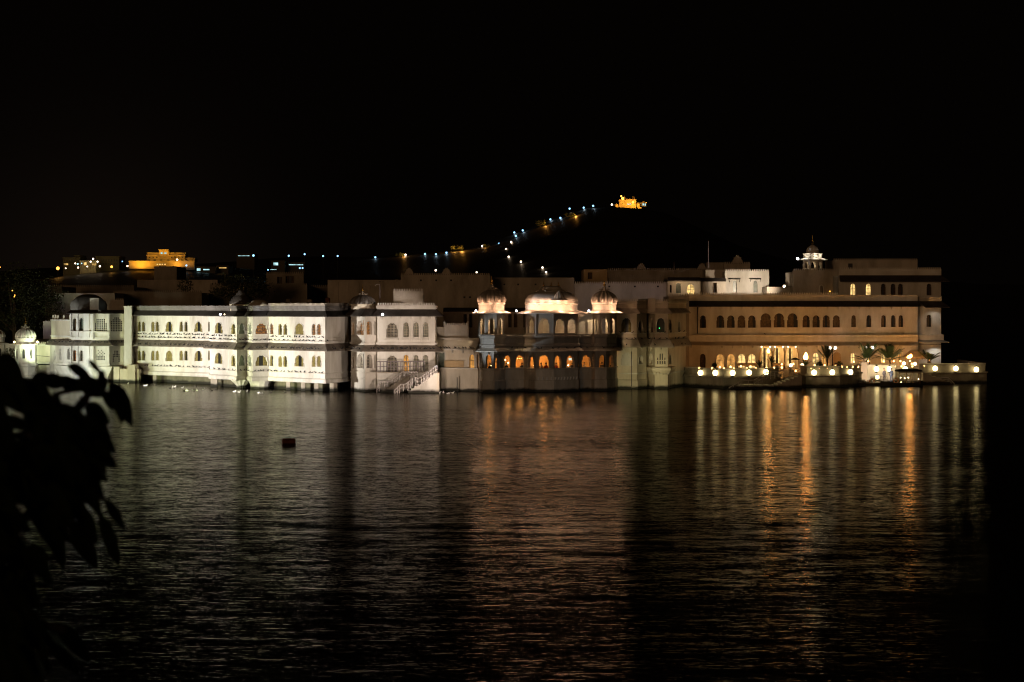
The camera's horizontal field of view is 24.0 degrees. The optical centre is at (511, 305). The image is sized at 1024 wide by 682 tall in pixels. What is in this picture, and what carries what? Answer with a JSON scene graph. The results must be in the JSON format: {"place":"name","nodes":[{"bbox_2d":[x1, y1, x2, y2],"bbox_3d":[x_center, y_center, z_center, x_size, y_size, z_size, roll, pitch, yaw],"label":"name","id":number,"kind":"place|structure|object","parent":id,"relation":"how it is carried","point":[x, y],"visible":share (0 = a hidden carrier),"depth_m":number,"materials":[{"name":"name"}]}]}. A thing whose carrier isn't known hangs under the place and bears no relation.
{"place":"outdoors","nodes":[
{"label":"outdoors","id":0,"kind":"place"},
{"bbox_2d":[45,284,75,320],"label":"block","id":1,"kind":"structure","parent":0,"point":[69,289],"depth_m":250.00,"materials":[{"name":"paint"}]},
{"bbox_2d":[0,352,132,681],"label":"leafy branch","id":2,"kind":"object","parent":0,"point":[56,458],"visible":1,"depth_m":4.84,"materials":[{"name":"black plant"}]},
{"bbox_2d":[53,293,123,359],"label":"block","id":3,"kind":"structure","parent":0,"point":[66,299],"depth_m":246.00,"materials":[{"name":"paint"}]},
{"bbox_2d":[113,290,209,305],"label":"block","id":4,"kind":"structure","parent":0,"point":[166,298],"depth_m":252.00,"materials":[{"name":"paint"}]},
{"bbox_2d":[177,278,193,291],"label":"roof bush","id":5,"kind":"object","parent":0,"point":[187,283],"visible":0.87,"depth_m":261.83,"materials":[{"name":"green plant"}]},
{"bbox_2d":[210,283,312,305],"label":"block","id":6,"kind":"structure","parent":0,"point":[296,293],"depth_m":258.00,"materials":[{"name":"paint"}]},
{"bbox_2d":[266,272,309,285],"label":"block","id":7,"kind":"structure","parent":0,"point":[286,277],"depth_m":262.00,"materials":[{"name":"brown concrete"}]},
{"bbox_2d":[307,285,327,302],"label":"block","id":8,"kind":"structure","parent":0,"point":[319,294],"depth_m":264.00,"materials":[{"name":"paint"}]},
{"bbox_2d":[394,365,436,392],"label":"stair railing","id":9,"kind":"object","parent":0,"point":[417,381],"visible":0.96,"depth_m":195.47,"materials":[{"name":"paint"}]},
{"bbox_2d":[0,207,1023,335],"bbox_3d":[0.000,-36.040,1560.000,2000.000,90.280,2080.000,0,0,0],"label":"hill terrain","id":10,"kind":"structure","parent":0,"point":[592,238],"depth_m":1648.22,"materials":[{"name":"black"}]},
{"bbox_2d":[62,257,86,275],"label":"building","id":11,"kind":"structure","parent":10,"relation":"on","point":[70,265],"depth_m":905.00,"materials":[{"name":"brown concrete"}]},
{"bbox_2d":[77,260,100,273],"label":"building","id":12,"kind":"structure","parent":10,"relation":"on","point":[91,267],"depth_m":900.00,"materials":[{"name":"stone"}]},
{"bbox_2d":[95,256,125,271],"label":"building","id":13,"kind":"structure","parent":10,"relation":"on","point":[115,262],"depth_m":910.00,"materials":[{"name":"brown concrete"}]},
{"bbox_2d":[128,249,196,269],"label":"orange hotel","id":14,"kind":"structure","parent":10,"relation":"on","point":[165,257],"depth_m":898.00,"materials":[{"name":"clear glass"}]},
{"bbox_2d":[195,267,216,272],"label":"building","id":15,"kind":"structure","parent":10,"relation":"on","point":[207,269],"depth_m":900.00,"materials":[{"name":"black"}]},
{"bbox_2d":[217,266,232,273],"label":"building","id":16,"kind":"structure","parent":10,"relation":"on","point":[226,269],"depth_m":905.00,"materials":[{"name":"black"}]},
{"bbox_2d":[236,254,257,269],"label":"building","id":17,"kind":"structure","parent":10,"relation":"on","point":[244,261],"depth_m":1000.00,"materials":[{"name":"black"}]},
{"bbox_2d":[270,260,287,271],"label":"building","id":18,"kind":"structure","parent":10,"relation":"on","point":[278,265],"depth_m":950.00,"materials":[{"name":"black"}]},
{"bbox_2d":[286,262,307,274],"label":"building","id":19,"kind":"structure","parent":10,"relation":"on","point":[293,267],"depth_m":955.00,"materials":[{"name":"black"}]},
{"bbox_2d":[615,196,645,208],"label":"hill fort","id":20,"kind":"structure","parent":10,"relation":"on","point":[625,203],"depth_m":1995.00,"materials":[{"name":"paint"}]},
{"bbox_2d":[0,0,1023,284],"label":"sky","id":21,"kind":"structure","parent":0,"point":[211,131],"materials":[{"name":"black"}]},
{"bbox_2d":[5,335,1023,681],"bbox_3d":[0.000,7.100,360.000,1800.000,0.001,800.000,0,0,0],"label":"lake water","id":22,"kind":"structure","parent":0,"point":[759,535],"depth_m":73.78,"materials":[{"name":"black liquid"}]},
{"bbox_2d":[0,329,8,353],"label":"corner turret","id":23,"kind":"object","parent":22,"relation":"in","point":[2,340],"visible":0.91,"depth_m":232.55,"materials":[{"name":"white paint"}]},
{"bbox_2d":[11,318,39,379],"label":"corner turret","id":24,"kind":"object","parent":22,"relation":"in","point":[25,344],"visible":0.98,"depth_m":228.69,"materials":[{"name":"white paint"}]},
{"bbox_2d":[0,259,68,342],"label":"dark tree","id":25,"kind":"object","parent":22,"relation":"on","point":[11,316],"visible":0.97,"depth_m":242.92,"materials":[{"name":"green plant"}]},
{"bbox_2d":[35,339,49,372],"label":"link wall","id":26,"kind":"structure","parent":22,"relation":"in","point":[42,355],"depth_m":231.78,"materials":[{"name":"beige paint"}]},
{"bbox_2d":[43,321,50,338],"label":"block","id":27,"kind":"structure","parent":22,"relation":"on","point":[46,329],"depth_m":238.00,"materials":[{"name":"paint"}]},
{"bbox_2d":[45,294,143,382],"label":"building","id":28,"kind":"structure","parent":22,"relation":"in","point":[91,319],"depth_m":226.00,"materials":[{"name":"white paint"}]},
{"bbox_2d":[63,285,144,292],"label":"block","id":29,"kind":"structure","parent":22,"relation":"on","point":[99,289],"depth_m":262.00,"materials":[{"name":"paint"}]},
{"bbox_2d":[154,266,185,279],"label":"block","id":30,"kind":"structure","parent":22,"relation":"on","point":[169,273],"depth_m":280.00,"materials":[{"name":"paint"}]},
{"bbox_2d":[137,280,225,292],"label":"block","id":31,"kind":"structure","parent":22,"relation":"on","point":[203,286],"depth_m":270.00,"materials":[{"name":"paint"}]},
{"bbox_2d":[206,272,274,303],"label":"dark tree","id":32,"kind":"object","parent":22,"relation":"on","point":[222,291],"visible":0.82,"depth_m":249.34,"materials":[{"name":"green plant"}]},
{"bbox_2d":[132,289,350,390],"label":"palace wing","id":33,"kind":"structure","parent":22,"relation":"in","point":[246,316],"depth_m":206.83,"materials":[{"name":"white paint"}]},
{"bbox_2d":[165,350,172,361],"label":"window","id":34,"kind":"structure","parent":33,"relation":"in","point":[169,358],"depth_m":221.81,"materials":[{"name":"brown glass"}]},
{"bbox_2d":[194,321,202,332],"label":"window","id":35,"kind":"structure","parent":33,"relation":"in","point":[198,328],"depth_m":218.69,"materials":[{"name":"brown glass"}]},
{"bbox_2d":[194,350,202,361],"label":"window","id":36,"kind":"structure","parent":33,"relation":"in","point":[198,358],"depth_m":218.66,"materials":[{"name":"brown glass"}]},
{"bbox_2d":[214,322,222,333],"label":"window","id":37,"kind":"structure","parent":33,"relation":"in","point":[218,330],"depth_m":211.44,"materials":[{"name":"brown glass"}]},
{"bbox_2d":[214,352,222,364],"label":"window","id":38,"kind":"structure","parent":33,"relation":"in","point":[218,360],"depth_m":211.44,"materials":[{"name":"brown glass"}]},
{"bbox_2d":[255,322,267,334],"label":"window","id":39,"kind":"structure","parent":33,"relation":"in","point":[260,329],"depth_m":205.59,"materials":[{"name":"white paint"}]},
{"bbox_2d":[255,354,267,366],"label":"window","id":40,"kind":"structure","parent":33,"relation":"in","point":[260,361],"depth_m":205.64,"materials":[{"name":"brown glass"}]},
{"bbox_2d":[294,323,303,335],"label":"window","id":41,"kind":"structure","parent":33,"relation":"in","point":[299,328],"depth_m":202.21,"materials":[{"name":"beige glass"}]},
{"bbox_2d":[294,354,303,367],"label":"window","id":42,"kind":"structure","parent":33,"relation":"in","point":[299,360],"depth_m":202.35,"materials":[{"name":"brown glass"}]},
{"bbox_2d":[328,280,400,308],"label":"block","id":43,"kind":"structure","parent":22,"relation":"on","point":[343,291],"depth_m":238.00,"materials":[{"name":"paint"}]},
{"bbox_2d":[345,284,443,391],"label":"palace block","id":44,"kind":"structure","parent":22,"relation":"in","point":[408,319],"depth_m":198.88,"materials":[{"name":"white paint"}]},
{"bbox_2d":[363,354,372,368],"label":"window","id":45,"kind":"structure","parent":44,"relation":"in","point":[367,356],"depth_m":199.07,"materials":[{"name":"grey glass"}]},
{"bbox_2d":[385,322,397,337],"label":"window","id":46,"kind":"structure","parent":44,"relation":"in","point":[392,330],"depth_m":199.17,"materials":[{"name":"grey glass"}]},
{"bbox_2d":[385,355,398,371],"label":"window","id":47,"kind":"structure","parent":44,"relation":"in","point":[391,357],"depth_m":199.17,"materials":[{"name":"grey glass"}]},
{"bbox_2d":[376,372,425,372],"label":"balcony slab","id":48,"kind":"structure","parent":44,"relation":"attached to","point":[400,372],"depth_m":197.95,"materials":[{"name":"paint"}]},
{"bbox_2d":[377,361,424,371],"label":"balcony railing","id":49,"kind":"object","parent":48,"relation":"on","point":[397,366],"visible":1,"depth_m":198.07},
{"bbox_2d":[402,322,409,337],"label":"window","id":50,"kind":"structure","parent":44,"relation":"in","point":[406,325],"depth_m":198.97,"materials":[{"name":"grey glass"}]},
{"bbox_2d":[402,354,409,371],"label":"window","id":51,"kind":"structure","parent":44,"relation":"in","point":[406,358],"depth_m":198.97,"materials":[{"name":"glass"}]},
{"bbox_2d":[412,322,419,337],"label":"window","id":52,"kind":"structure","parent":44,"relation":"in","point":[416,325],"depth_m":198.83,"materials":[{"name":"grey glass"}]},
{"bbox_2d":[412,354,419,371],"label":"window","id":53,"kind":"structure","parent":44,"relation":"in","point":[416,358],"depth_m":198.83,"materials":[{"name":"grey glass"}]},
{"bbox_2d":[422,321,428,337],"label":"window","id":54,"kind":"structure","parent":44,"relation":"in","point":[425,329],"depth_m":198.78,"materials":[{"name":"grey glass"}]},
{"bbox_2d":[422,354,428,371],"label":"window","id":55,"kind":"structure","parent":44,"relation":"in","point":[426,358],"depth_m":198.78,"materials":[{"name":"grey glass"}]},
{"bbox_2d":[381,375,409,392],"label":"stone stairs","id":56,"kind":"structure","parent":22,"relation":"in","point":[395,385],"depth_m":197.30,"materials":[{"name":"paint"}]},
{"bbox_2d":[376,371,417,391],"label":"stair railing","id":57,"kind":"object","parent":56,"relation":"on","point":[411,375],"visible":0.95,"depth_m":197.57,"materials":[{"name":"metal"}]},
{"bbox_2d":[408,372,439,392],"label":"stone stairs","id":58,"kind":"structure","parent":22,"relation":"in","point":[431,384],"depth_m":195.60,"materials":[{"name":"white paint"}]},
{"bbox_2d":[401,268,490,366],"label":"block","id":59,"kind":"structure","parent":22,"relation":"on","point":[446,288],"depth_m":234.00,"materials":[{"name":"paint"}]},
{"bbox_2d":[436,321,479,391],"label":"link house","id":60,"kind":"structure","parent":22,"relation":"in","point":[457,368],"depth_m":200.47,"materials":[{"name":"beige paint"}]},
{"bbox_2d":[437,352,444,367],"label":"window","id":61,"kind":"structure","parent":60,"relation":"in","point":[441,355],"depth_m":201.42,"materials":[{"name":"grey glass"}]},
{"bbox_2d":[443,308,525,337],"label":"block","id":62,"kind":"structure","parent":22,"relation":"on","point":[514,322],"depth_m":212.00,"materials":[{"name":"paint"}]},
{"bbox_2d":[507,313,512,327],"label":"window","id":63,"kind":"structure","parent":62,"relation":"in","point":[509,316],"depth_m":212.27,"materials":[{"name":"black glass"}]},
{"bbox_2d":[490,278,573,307],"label":"block","id":64,"kind":"structure","parent":22,"relation":"on","point":[515,292],"depth_m":238.00,"materials":[{"name":"paint"}]},
{"bbox_2d":[472,276,622,392],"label":"dining pavilion","id":65,"kind":"structure","parent":22,"relation":"in","point":[555,318],"depth_m":199.93,"materials":[{"name":"stone"}]},
{"bbox_2d":[568,320,574,332],"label":"door","id":66,"kind":"structure","parent":65,"relation":"in","point":[571,326],"depth_m":203.29,"materials":[{"name":"paint"}]},
{"bbox_2d":[611,298,691,388],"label":"palace bay","id":67,"kind":"object","parent":22,"relation":"in","point":[661,364],"visible":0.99,"depth_m":206.28,"materials":[{"name":"beige paint"}]},
{"bbox_2d":[621,317,631,332],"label":"window","id":68,"kind":"structure","parent":67,"relation":"in","point":[626,324],"depth_m":206.45,"materials":[{"name":"black glass"}]},
{"bbox_2d":[621,352,632,365],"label":"window","id":69,"kind":"structure","parent":67,"relation":"in","point":[626,357],"depth_m":206.24,"materials":[{"name":"white paint"}]},
{"bbox_2d":[656,317,665,332],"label":"window","id":70,"kind":"structure","parent":67,"relation":"in","point":[661,324],"depth_m":206.45,"materials":[{"name":"black glass"}]},
{"bbox_2d":[683,366,781,388],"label":"terrace","id":71,"kind":"structure","parent":22,"relation":"in","point":[723,379],"depth_m":208.91,"materials":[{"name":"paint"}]},
{"bbox_2d":[663,293,688,366],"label":"block","id":72,"kind":"structure","parent":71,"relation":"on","point":[687,318],"depth_m":222.00,"materials":[{"name":"paint"}]},
{"bbox_2d":[742,384,773,388],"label":"landing","id":73,"kind":"object","parent":22,"relation":"in","point":[749,386],"visible":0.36,"depth_m":205.80,"materials":[{"name":"white paint"}]},
{"bbox_2d":[729,370,783,387],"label":"terrace railing","id":74,"kind":"object","parent":73,"relation":"on","point":[753,383],"visible":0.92,"depth_m":205.79,"materials":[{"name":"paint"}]},
{"bbox_2d":[770,374,801,387],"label":"stone stairs","id":75,"kind":"structure","parent":22,"relation":"in","point":[794,381],"depth_m":207.00,"materials":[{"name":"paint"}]},
{"bbox_2d":[681,292,949,378],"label":"palace wing","id":76,"kind":"structure","parent":22,"relation":"on","point":[726,330],"depth_m":226.00,"materials":[{"name":"beige paint"}]},
{"bbox_2d":[663,277,700,296],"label":"block","id":77,"kind":"structure","parent":76,"relation":"on","point":[680,285],"depth_m":236.00,"materials":[{"name":"beige paint"}]},
{"bbox_2d":[699,353,705,367],"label":"window","id":78,"kind":"structure","parent":76,"relation":"in","point":[702,357],"depth_m":226.29,"materials":[{"name":"black glass"}]},
{"bbox_2d":[699,315,706,328],"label":"window","id":79,"kind":"structure","parent":76,"relation":"in","point":[702,321],"depth_m":226.24,"materials":[{"name":"black glass"}]},
{"bbox_2d":[700,278,725,293],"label":"block","id":80,"kind":"structure","parent":76,"relation":"on","point":[713,285],"depth_m":237.00,"materials":[{"name":"beige paint"}]},
{"bbox_2d":[716,315,724,327],"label":"window","id":81,"kind":"structure","parent":76,"relation":"in","point":[720,322],"depth_m":226.29,"materials":[{"name":"brown glass"}]},
{"bbox_2d":[716,353,724,367],"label":"window","id":82,"kind":"structure","parent":76,"relation":"in","point":[720,361],"depth_m":226.35,"materials":[{"name":"orange glass"}]},
{"bbox_2d":[726,315,735,327],"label":"window","id":83,"kind":"structure","parent":76,"relation":"in","point":[730,323],"depth_m":226.29,"materials":[{"name":"brown glass"}]},
{"bbox_2d":[726,353,735,367],"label":"window","id":84,"kind":"structure","parent":76,"relation":"in","point":[730,361],"depth_m":226.35,"materials":[{"name":"glass"}]},
{"bbox_2d":[737,315,745,327],"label":"window","id":85,"kind":"structure","parent":76,"relation":"in","point":[741,321],"depth_m":226.29,"materials":[{"name":"brown glass"}]},
{"bbox_2d":[737,353,745,367],"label":"window","id":86,"kind":"structure","parent":76,"relation":"in","point":[741,358],"depth_m":226.35,"materials":[{"name":"glass"}]},
{"bbox_2d":[747,315,756,327],"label":"window","id":87,"kind":"structure","parent":76,"relation":"in","point":[751,323],"depth_m":226.29,"materials":[{"name":"brown glass"}]},
{"bbox_2d":[747,353,756,367],"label":"window","id":88,"kind":"structure","parent":76,"relation":"in","point":[751,358],"depth_m":226.35,"materials":[{"name":"glass"}]},
{"bbox_2d":[760,313,771,327],"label":"window","id":89,"kind":"structure","parent":76,"relation":"in","point":[765,322],"depth_m":226.29,"materials":[{"name":"brown glass"}]},
{"bbox_2d":[773,313,784,327],"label":"window","id":90,"kind":"structure","parent":76,"relation":"in","point":[778,322],"depth_m":226.29,"materials":[{"name":"brown glass"}]},
{"bbox_2d":[787,313,798,327],"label":"window","id":91,"kind":"structure","parent":76,"relation":"in","point":[792,320],"depth_m":226.29,"materials":[{"name":"brown glass"}]},
{"bbox_2d":[802,315,810,327],"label":"window","id":92,"kind":"structure","parent":76,"relation":"in","point":[806,322],"depth_m":226.29,"materials":[{"name":"brown glass"}]},
{"bbox_2d":[812,315,820,327],"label":"window","id":93,"kind":"structure","parent":76,"relation":"in","point":[816,322],"depth_m":226.29,"materials":[{"name":"brown glass"}]},
{"bbox_2d":[822,315,830,327],"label":"window","id":94,"kind":"structure","parent":76,"relation":"in","point":[826,323],"depth_m":226.29,"materials":[{"name":"brown glass"}]},
{"bbox_2d":[832,315,840,327],"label":"window","id":95,"kind":"structure","parent":76,"relation":"in","point":[836,323],"depth_m":226.27,"materials":[{"name":"brown glass"}]},
{"bbox_2d":[851,314,856,327],"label":"window","id":96,"kind":"structure","parent":76,"relation":"in","point":[853,319],"depth_m":226.24,"materials":[{"name":"black glass"}]},
{"bbox_2d":[762,258,949,296],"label":"roof storey","id":97,"kind":"object","parent":76,"relation":"on","point":[876,277],"visible":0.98,"depth_m":229.06,"materials":[{"name":"white paint"}]},
{"bbox_2d":[799,235,827,268],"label":"roof chhatri","id":98,"kind":"object","parent":97,"relation":"on","point":[812,254],"visible":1,"depth_m":232.99,"materials":[{"name":"stone"}]},
{"bbox_2d":[866,314,871,327],"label":"window","id":99,"kind":"structure","parent":76,"relation":"in","point":[868,319],"depth_m":226.29,"materials":[{"name":"black glass"}]},
{"bbox_2d":[880,314,886,327],"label":"window","id":100,"kind":"structure","parent":76,"relation":"in","point":[883,322],"depth_m":226.24,"materials":[{"name":"black glass"}]},
{"bbox_2d":[890,314,896,327],"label":"window","id":101,"kind":"structure","parent":76,"relation":"in","point":[892,320],"depth_m":226.29,"materials":[{"name":"black glass"}]},
{"bbox_2d":[898,314,903,327],"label":"window","id":102,"kind":"structure","parent":76,"relation":"in","point":[900,319],"depth_m":226.29,"materials":[{"name":"black glass"}]},
{"bbox_2d":[926,314,931,327],"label":"window","id":103,"kind":"structure","parent":76,"relation":"in","point":[928,320],"depth_m":227.46,"materials":[{"name":"black glass"}]},
{"bbox_2d":[789,364,862,386],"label":"terrace","id":104,"kind":"structure","parent":22,"relation":"in","point":[823,377],"depth_m":210.58,"materials":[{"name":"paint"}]},
{"bbox_2d":[817,345,836,365],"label":"fan palm","id":105,"kind":"object","parent":104,"relation":"on","point":[827,354],"visible":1,"depth_m":214.36,"materials":[{"name":"green plant"}]},
{"bbox_2d":[858,362,867,380],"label":"gate pier","id":106,"kind":"structure","parent":22,"relation":"in","point":[864,369],"depth_m":219.40,"materials":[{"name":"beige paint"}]},
{"bbox_2d":[859,381,879,385],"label":"jetty","id":107,"kind":"object","parent":22,"relation":"in","point":[876,383],"visible":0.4,"depth_m":213.96,"materials":[{"name":"stone"}]},
{"bbox_2d":[867,364,917,382],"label":"jetty wall","id":108,"kind":"structure","parent":22,"relation":"in","point":[871,373],"depth_m":220.60,"materials":[{"name":"white paint"}]},
{"bbox_2d":[852,343,882,363],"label":"fan palm","id":109,"kind":"object","parent":108,"relation":"on","point":[868,353],"visible":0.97,"depth_m":222.13,"materials":[{"name":"green plant"}]},
{"bbox_2d":[873,343,908,363],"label":"fan palm","id":110,"kind":"object","parent":108,"relation":"on","point":[890,352],"visible":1,"depth_m":221.89,"materials":[{"name":"green plant"}]},
{"bbox_2d":[880,369,922,386],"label":"canopied boat","id":111,"kind":"object","parent":22,"relation":"on","point":[906,384],"visible":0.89,"depth_m":211.95,"materials":[{"name":"brown wood"}]},
{"bbox_2d":[921,373,953,383],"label":"stone stairs","id":112,"kind":"structure","parent":22,"relation":"in","point":[927,379],"depth_m":218.80,"materials":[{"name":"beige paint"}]},
{"bbox_2d":[917,359,987,382],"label":"terrace","id":113,"kind":"structure","parent":22,"relation":"in","point":[965,373],"depth_m":220.72,"materials":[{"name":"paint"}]},
{"bbox_2d":[904,350,930,364],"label":"awning tent","id":114,"kind":"object","parent":113,"relation":"on","point":[915,354],"visible":0.79,"depth_m":224.47,"materials":[{"name":"beige fabric"}]},
{"bbox_2d":[918,349,940,362],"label":"fan palm","id":115,"kind":"object","parent":113,"relation":"on","point":[930,357],"visible":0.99,"depth_m":224.11,"materials":[{"name":"green plant"}]},
{"bbox_2d":[581,269,606,282],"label":"block","id":116,"kind":"structure","parent":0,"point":[594,275],"depth_m":247.00,"materials":[{"name":"brown paint"}]},
{"bbox_2d":[574,281,665,333],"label":"block","id":117,"kind":"structure","parent":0,"point":[584,292],"depth_m":238.00,"materials":[{"name":"white paint"}]},
{"bbox_2d":[608,275,663,282],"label":"block","id":118,"kind":"structure","parent":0,"point":[629,279],"depth_m":243.00,"materials":[{"name":"paint"}]},
{"bbox_2d":[607,263,705,281],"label":"block","id":119,"kind":"structure","parent":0,"point":[687,272],"depth_m":247.20,"materials":[{"name":"paint"}]},
{"bbox_2d":[700,262,723,269],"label":"block","id":120,"kind":"structure","parent":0,"point":[715,265],"depth_m":247.00,"materials":[{"name":"paint"}]},
{"bbox_2d":[702,270,724,277],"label":"block","id":121,"kind":"structure","parent":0,"point":[711,273],"depth_m":243.00,"materials":[{"name":"paint"}]},
{"bbox_2d":[723,255,749,270],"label":"block","id":122,"kind":"structure","parent":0,"point":[736,260],"depth_m":245.98,"materials":[{"name":"paint"}]},
{"bbox_2d":[722,269,768,293],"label":"block","id":123,"kind":"structure","parent":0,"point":[745,285],"depth_m":240.00,"materials":[{"name":"white paint"}]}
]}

